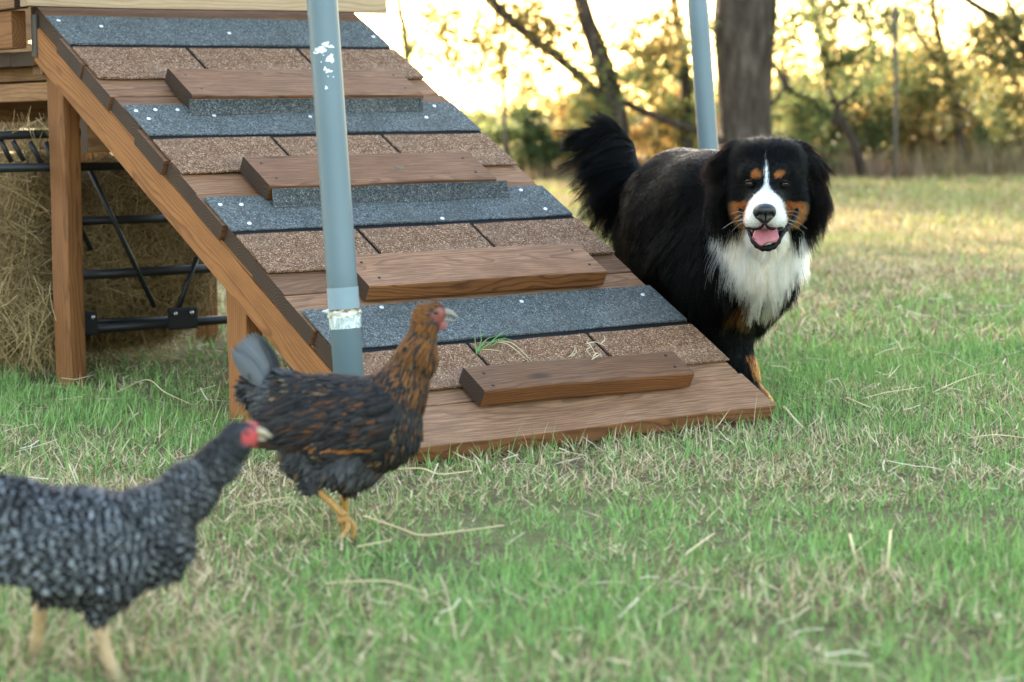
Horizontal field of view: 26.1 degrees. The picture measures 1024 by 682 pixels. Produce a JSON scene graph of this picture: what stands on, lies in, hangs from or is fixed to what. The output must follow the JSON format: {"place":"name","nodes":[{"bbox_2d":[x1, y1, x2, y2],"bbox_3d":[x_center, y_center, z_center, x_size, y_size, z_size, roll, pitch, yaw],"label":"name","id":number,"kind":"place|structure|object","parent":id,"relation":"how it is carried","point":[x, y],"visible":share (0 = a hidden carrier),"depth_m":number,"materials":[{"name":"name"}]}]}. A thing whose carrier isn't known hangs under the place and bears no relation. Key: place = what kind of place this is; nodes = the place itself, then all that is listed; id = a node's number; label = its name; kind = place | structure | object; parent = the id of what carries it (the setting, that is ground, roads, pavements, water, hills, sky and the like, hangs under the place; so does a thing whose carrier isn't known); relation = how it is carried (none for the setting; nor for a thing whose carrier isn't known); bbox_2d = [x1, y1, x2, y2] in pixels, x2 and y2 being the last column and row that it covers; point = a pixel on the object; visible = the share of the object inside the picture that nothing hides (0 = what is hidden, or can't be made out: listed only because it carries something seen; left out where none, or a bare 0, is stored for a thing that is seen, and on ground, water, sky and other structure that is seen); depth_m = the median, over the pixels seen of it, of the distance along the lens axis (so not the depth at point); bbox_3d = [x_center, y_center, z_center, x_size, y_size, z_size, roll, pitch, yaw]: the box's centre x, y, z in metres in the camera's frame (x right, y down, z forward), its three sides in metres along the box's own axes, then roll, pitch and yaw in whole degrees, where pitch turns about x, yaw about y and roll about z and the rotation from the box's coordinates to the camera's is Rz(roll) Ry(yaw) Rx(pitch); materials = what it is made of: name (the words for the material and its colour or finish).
{"place":"outdoors","nodes":[
{"label":"outdoors","id":0,"kind":"place"},
{"bbox_2d":[459,109,519,146],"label":"bush","id":1,"kind":"object","parent":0,"point":[487,119],"visible":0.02,"depth_m":28.80,"materials":[{"name":"yellow plant"}]},
{"bbox_2d":[0,107,1023,681],"bbox_3d":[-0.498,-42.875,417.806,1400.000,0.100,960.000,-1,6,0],"label":"ground","id":2,"kind":"structure","parent":0,"point":[466,517],"depth_m":3.54,"materials":[{"name":"green plant"}]},
{"bbox_2d":[0,420,271,681],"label":"hen","id":3,"kind":"object","parent":2,"relation":"on","point":[99,557],"visible":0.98,"depth_m":2.65,"materials":[{"name":"grey"}]},
{"bbox_2d":[0,129,292,369],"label":"hay feeder","id":4,"kind":"object","parent":2,"relation":"on","point":[178,317],"visible":0.52,"depth_m":5.80,"materials":[{"name":"metal"}]},
{"bbox_2d":[0,106,221,381],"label":"hay bale","id":5,"kind":"object","parent":4,"relation":"on","point":[27,314],"visible":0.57,"depth_m":5.98},
{"bbox_2d":[116,379,192,404],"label":"straw stalk","id":6,"kind":"object","parent":2,"relation":"on","point":[155,384],"visible":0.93,"depth_m":5.25,"materials":[{"name":"beige plant"}]},
{"bbox_2d":[0,0,386,341],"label":"wooden platform","id":7,"kind":"structure","parent":2,"relation":"on","point":[23,83],"depth_m":5.71,"materials":[{"name":"brown wood"}]},
{"bbox_2d":[244,496,288,506],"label":"straw stalk","id":8,"kind":"object","parent":2,"relation":"on","point":[264,501],"visible":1,"depth_m":3.77,"materials":[{"name":"beige plant"}]},
{"bbox_2d":[307,0,363,375],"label":"metal pole","id":9,"kind":"object","parent":2,"relation":"on","point":[343,311],"visible":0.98,"depth_m":4.09,"materials":[{"name":"grey metal"}]},
{"bbox_2d":[230,301,458,544],"bbox_3d":[-0.266,0.137,3.553,0.368,0.404,0.179,-1,6,0],"label":"hen","id":10,"kind":"object","parent":2,"relation":"on","point":[346,436],"visible":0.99,"depth_m":3.50,"materials":[{"name":"brown"}]},
{"bbox_2d":[325,580,423,592],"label":"straw stalk","id":11,"kind":"object","parent":2,"relation":"on","point":[330,583],"visible":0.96,"depth_m":3.10,"materials":[{"name":"beige plant"}]},
{"bbox_2d":[357,540,391,547],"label":"straw stalk","id":12,"kind":"object","parent":2,"relation":"on","point":[372,543],"visible":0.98,"depth_m":3.39,"materials":[{"name":"beige plant"}]},
{"bbox_2d":[32,7,775,462],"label":"animal ramp","id":13,"kind":"structure","parent":2,"relation":"on","point":[202,125],"depth_m":4.99,"materials":[{"name":"brown wood"}]},
{"bbox_2d":[475,328,530,361],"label":"grass tuft","id":14,"kind":"object","parent":13,"relation":"on","point":[493,340],"visible":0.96,"depth_m":4.62,"materials":[{"name":"green plant"}]},
{"bbox_2d":[586,336,604,359],"bbox_3d":[0.177,0.014,4.650,0.043,0.043,0.097,-1,6,0],"label":"hay wisp","id":15,"kind":"object","parent":13,"relation":"on","point":[593,350],"visible":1,"depth_m":4.63,"materials":[{"name":"beige plant"}]},
{"bbox_2d":[363,515,504,535],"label":"straw stalk","id":16,"kind":"object","parent":2,"relation":"on","point":[403,529],"visible":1,"depth_m":3.48,"materials":[{"name":"beige plant"}]},
{"bbox_2d":[397,467,472,474],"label":"straw stalk","id":17,"kind":"object","parent":2,"relation":"on","point":[432,471],"visible":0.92,"depth_m":4.07,"materials":[{"name":"beige plant"}]},
{"bbox_2d":[370,0,559,99],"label":"bare tree","id":18,"kind":"object","parent":2,"relation":"on","point":[407,49],"visible":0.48,"depth_m":22.76,"materials":[{"name":"yellow plant"}]},
{"bbox_2d":[442,88,510,130],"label":"bush","id":19,"kind":"object","parent":2,"relation":"on","point":[479,113],"visible":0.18,"depth_m":25.75,"materials":[{"name":"yellow plant"}]},
{"bbox_2d":[500,39,506,152],"bbox_3d":[-0.077,-2.121,20.893,0.055,1.457,0.042,-1,6,0],"label":"fence post","id":20,"kind":"object","parent":2,"relation":"on","point":[504,127],"visible":0.41,"depth_m":20.88,"materials":[{"name":"brown wood"}]},
{"bbox_2d":[0,130,1023,181],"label":"dry brush","id":21,"kind":"object","parent":2,"relation":"on","point":[947,165],"visible":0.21,"depth_m":21.18,"materials":[{"name":"brown plant"}]},
{"bbox_2d":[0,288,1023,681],"bbox_3d":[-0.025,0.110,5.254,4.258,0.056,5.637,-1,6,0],"label":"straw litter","id":22,"kind":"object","parent":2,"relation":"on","point":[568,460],"visible":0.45,"depth_m":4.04,"materials":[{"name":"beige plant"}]},
{"bbox_2d":[477,118,567,162],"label":"bush","id":23,"kind":"object","parent":2,"relation":"on","point":[488,130],"visible":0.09,"depth_m":22.18,"materials":[{"name":"yellow plant"}]},
{"bbox_2d":[485,71,575,150],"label":"bush","id":24,"kind":"object","parent":2,"relation":"on","point":[547,99],"visible":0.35,"depth_m":32.72,"materials":[{"name":"yellow plant"}]},
{"bbox_2d":[493,98,595,179],"bbox_3d":[0.395,-1.996,21.914,1.180,0.844,1.052,-1,6,0],"label":"bush","id":25,"kind":"object","parent":2,"relation":"on","point":[530,133],"visible":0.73,"depth_m":21.68,"materials":[{"name":"green plant"}]},
{"bbox_2d":[410,0,696,138],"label":"leaning tree","id":26,"kind":"object","parent":2,"relation":"on","point":[607,92],"visible":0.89,"depth_m":20.27,"materials":[{"name":"brown plant"}]},
{"bbox_2d":[536,75,632,170],"bbox_3d":[0.703,-2.279,22.831,0.894,1.206,1.263,4,8,38],"label":"bush","id":27,"kind":"object","parent":2,"relation":"on","point":[561,116],"visible":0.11,"depth_m":22.75,"materials":[{"name":"yellow plant"}]},
{"bbox_2d":[566,88,640,161],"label":"bush","id":28,"kind":"object","parent":2,"relation":"on","point":[636,100],"visible":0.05,"depth_m":22.36,"materials":[{"name":"yellow plant"}]},
{"bbox_2d":[554,73,718,158],"bbox_3d":[1.525,-2.684,26.884,2.388,1.158,1.165,-1,6,0],"label":"bush","id":29,"kind":"object","parent":2,"relation":"on","point":[631,124],"visible":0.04,"depth_m":26.85,"materials":[{"name":"yellow plant"}]},
{"bbox_2d":[620,0,717,151],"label":"slender tree","id":30,"kind":"object","parent":2,"relation":"on","point":[684,111],"visible":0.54,"depth_m":21.31,"materials":[{"name":"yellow plant"}]},
{"bbox_2d":[627,85,717,164],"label":"bush","id":31,"kind":"object","parent":2,"relation":"on","point":[641,139],"visible":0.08,"depth_m":22.83,"materials":[{"name":"yellow plant"}]},
{"bbox_2d":[647,64,718,154],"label":"bush","id":32,"kind":"object","parent":2,"relation":"on","point":[670,85],"visible":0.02,"depth_m":23.76,"materials":[{"name":"yellow plant"}]},
{"bbox_2d":[684,533,714,555],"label":"straw stalk","id":33,"kind":"object","parent":2,"relation":"on","point":[693,548],"visible":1,"depth_m":3.33,"materials":[{"name":"beige plant"}]},
{"bbox_2d":[687,0,718,149],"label":"metal pole","id":34,"kind":"object","parent":2,"relation":"on","point":[702,67],"visible":0.4,"depth_m":6.27,"materials":[{"name":"grey metal"}]},
{"bbox_2d":[648,61,852,152],"bbox_3d":[2.756,-2.520,24.800,2.458,1.231,1.056,-1,6,0],"label":"bush","id":35,"kind":"object","parent":2,"relation":"on","point":[774,81],"visible":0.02,"depth_m":24.74,"materials":[{"name":"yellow plant"}]},
{"bbox_2d":[678,0,828,150],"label":"tree","id":36,"kind":"object","parent":2,"relation":"on","point":[744,32],"visible":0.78,"depth_m":19.27,"materials":[{"name":"brown plant"}]},
{"bbox_2d":[783,406,803,427],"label":"straw stalk","id":37,"kind":"object","parent":2,"relation":"on","point":[792,416],"visible":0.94,"depth_m":4.69,"materials":[{"name":"beige plant"}]},
{"bbox_2d":[771,77,862,154],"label":"bush","id":38,"kind":"object","parent":2,"relation":"on","point":[775,92],"visible":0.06,"depth_m":22.87,"materials":[{"name":"green plant"}]},
{"bbox_2d":[810,139,854,176],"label":"bush","id":39,"kind":"object","parent":2,"relation":"on","point":[839,148],"visible":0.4,"depth_m":21.18,"materials":[{"name":"green plant"}]},
{"bbox_2d":[775,58,904,165],"bbox_3d":[3.306,-2.276,22.424,1.379,1.227,0.857,1,6,17],"label":"bush","id":40,"kind":"object","parent":2,"relation":"on","point":[873,125],"visible":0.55,"depth_m":22.31,"materials":[{"name":"green plant"}]},
{"bbox_2d":[771,0,926,178],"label":"twisted tree","id":41,"kind":"object","parent":2,"relation":"on","point":[793,124],"visible":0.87,"depth_m":20.79,"materials":[{"name":"green plant"}]},
{"bbox_2d":[849,533,857,564],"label":"straw stalk","id":42,"kind":"object","parent":2,"relation":"on","point":[851,541],"visible":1,"depth_m":3.15,"materials":[{"name":"beige plant"}]},
{"bbox_2d":[846,397,870,407],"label":"straw stalk","id":43,"kind":"object","parent":2,"relation":"on","point":[850,399],"visible":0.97,"depth_m":4.92,"materials":[{"name":"beige plant"}]},
{"bbox_2d":[773,27,957,154],"bbox_3d":[4.009,-2.937,26.434,2.722,1.694,1.049,-1,6,0],"label":"bush","id":44,"kind":"object","parent":2,"relation":"on","point":[877,46],"visible":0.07,"depth_m":26.31,"materials":[{"name":"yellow plant"}]},
{"bbox_2d":[815,55,942,164],"bbox_3d":[3.893,-2.427,23.423,1.383,1.322,1.049,-5,7,-35],"label":"bush","id":45,"kind":"object","parent":2,"relation":"on","point":[911,109],"visible":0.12,"depth_m":23.26,"materials":[{"name":"green plant"}]},
{"bbox_2d":[886,530,891,568],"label":"straw stalk","id":46,"kind":"object","parent":2,"relation":"on","point":[889,542],"visible":1,"depth_m":3.14,"materials":[{"name":"beige plant"}]},
{"bbox_2d":[863,386,923,398],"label":"straw stalk","id":47,"kind":"object","parent":2,"relation":"on","point":[891,391],"visible":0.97,"depth_m":5.09,"materials":[{"name":"beige plant"}]},
{"bbox_2d":[893,5,897,181],"bbox_3d":[3.489,-2.199,20.084,0.055,1.697,0.042,-1,6,0],"label":"fence post","id":48,"kind":"object","parent":2,"relation":"on","point":[895,83],"visible":0.79,"depth_m":20.06,"materials":[{"name":"brown wood"}]},
{"bbox_2d":[848,83,992,169],"bbox_3d":[4.196,-2.184,22.715,1.412,0.961,1.079,-1,6,0],"label":"bush","id":49,"kind":"object","parent":2,"relation":"on","point":[922,138],"visible":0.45,"depth_m":22.64,"materials":[{"name":"green plant"}]},
{"bbox_2d":[836,34,1023,153],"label":"bush","id":50,"kind":"object","parent":2,"relation":"on","point":[885,43],"visible":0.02,"depth_m":26.90,"materials":[{"name":"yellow plant"}]},
{"bbox_2d":[870,0,1004,171],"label":"thorny tree","id":51,"kind":"object","parent":2,"relation":"on","point":[920,95],"visible":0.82,"depth_m":21.78,"materials":[{"name":"green plant"}]},
{"bbox_2d":[933,373,979,392],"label":"straw stalk","id":52,"kind":"object","parent":2,"relation":"on","point":[953,383],"visible":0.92,"depth_m":5.25,"materials":[{"name":"beige plant"}]},
{"bbox_2d":[899,75,1023,158],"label":"bush","id":53,"kind":"object","parent":2,"relation":"on","point":[993,139],"visible":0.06,"depth_m":23.66,"materials":[{"name":"green plant"}]},
{"bbox_2d":[932,51,1023,162],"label":"bush","id":54,"kind":"object","parent":2,"relation":"on","point":[979,128],"visible":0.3,"depth_m":22.77,"materials":[{"name":"green plant"}]},
{"bbox_2d":[950,0,1023,140],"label":"arching tree","id":55,"kind":"object","parent":2,"relation":"on","point":[1010,25],"visible":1,"depth_m":19.78,"materials":[{"name":"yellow plant"}]},
{"bbox_2d":[968,434,1023,438],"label":"straw stalk","id":56,"kind":"object","parent":2,"relation":"on","point":[994,435],"visible":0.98,"depth_m":4.42,"materials":[{"name":"beige plant"}]},
{"bbox_2d":[1003,55,1023,158],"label":"bush","id":57,"kind":"object","parent":2,"relation":"on","point":[1019,135],"visible":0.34,"depth_m":22.36,"materials":[{"name":"green plant"}]},
{"bbox_2d":[0,224,1023,367],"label":"grass","id":58,"kind":"structure","parent":0,"point":[884,242],"depth_m":7.86,"materials":[{"name":"green plant"}]},
{"bbox_2d":[31,0,1023,112],"label":"sky","id":59,"kind":"structure","parent":0,"point":[850,30],"materials":[{"name":"white"}]},
{"bbox_2d":[534,170,1023,234],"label":"grass","id":60,"kind":"structure","parent":0,"point":[996,183],"depth_m":15.68,"materials":[{"name":"green plant"}]}
]}

